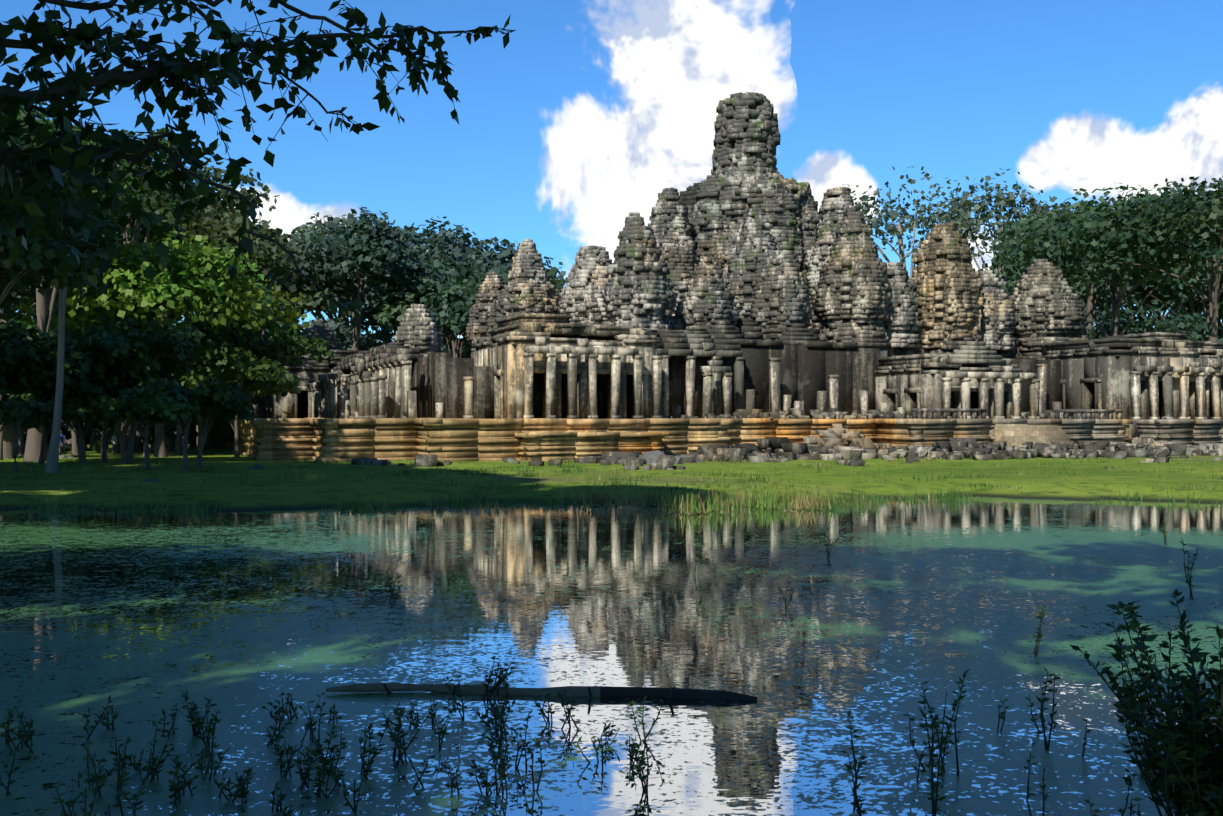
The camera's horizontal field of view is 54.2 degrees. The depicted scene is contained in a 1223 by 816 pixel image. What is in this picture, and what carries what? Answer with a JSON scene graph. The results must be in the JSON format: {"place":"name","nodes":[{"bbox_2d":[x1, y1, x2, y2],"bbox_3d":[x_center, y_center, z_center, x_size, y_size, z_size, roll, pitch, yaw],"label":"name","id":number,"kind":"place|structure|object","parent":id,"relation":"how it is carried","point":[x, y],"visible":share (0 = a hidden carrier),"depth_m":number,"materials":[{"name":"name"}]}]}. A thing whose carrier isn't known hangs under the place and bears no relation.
{"place":"outdoors","nodes":[
{"label":"outdoors","id":0,"kind":"place"},
{"bbox_2d":[0,496,1222,815],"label":"water","id":1,"kind":"structure","parent":0,"point":[142,618],"depth_m":15.31,"materials":[{"name":"blue liquid"}]},
{"bbox_2d":[0,437,1222,511],"bbox_3d":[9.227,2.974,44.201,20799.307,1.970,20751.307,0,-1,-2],"label":"ground","id":2,"kind":"structure","parent":0,"point":[281,495],"depth_m":50.46,"materials":[{"name":"green plant"}]},
{"bbox_2d":[59,450,701,481],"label":"rocks","id":3,"kind":"object","parent":2,"relation":"on","point":[648,456],"visible":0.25,"depth_m":71.35,"materials":[{"name":"grey stone"}]},
{"bbox_2d":[0,102,1222,450],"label":"foliage","id":4,"kind":"object","parent":2,"relation":"on","point":[442,274],"visible":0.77,"depth_m":117.89,"materials":[{"name":"green plant"}]},
{"bbox_2d":[0,454,1222,815],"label":"plants","id":5,"kind":"object","parent":2,"relation":"on","point":[1178,754],"visible":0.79,"depth_m":9.79,"materials":[{"name":"green plant"}]},
{"bbox_2d":[0,0,1222,815],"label":"wood","id":6,"kind":"object","parent":2,"relation":"on","point":[126,436],"visible":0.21,"depth_m":10.76,"materials":[{"name":"brown plant"}]},
{"bbox_2d":[0,0,516,320],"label":"leaves","id":7,"kind":"object","parent":6,"relation":"attached to","point":[35,185],"visible":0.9,"depth_m":6.71,"materials":[{"name":"green plant"}]},
{"bbox_2d":[197,418,1222,461],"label":"temple terrace","id":8,"kind":"structure","parent":2,"relation":"on","point":[388,439],"depth_m":81.93,"materials":[{"name":"stone"}]},
{"bbox_2d":[245,92,1222,469],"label":"temple","id":9,"kind":"structure","parent":2,"relation":"on","point":[745,278],"depth_m":107.52,"materials":[{"name":"stone"}]},
{"bbox_2d":[0,0,1222,341],"label":"sky","id":10,"kind":"structure","parent":0,"point":[590,110],"materials":[{"name":"blue"}]}
]}

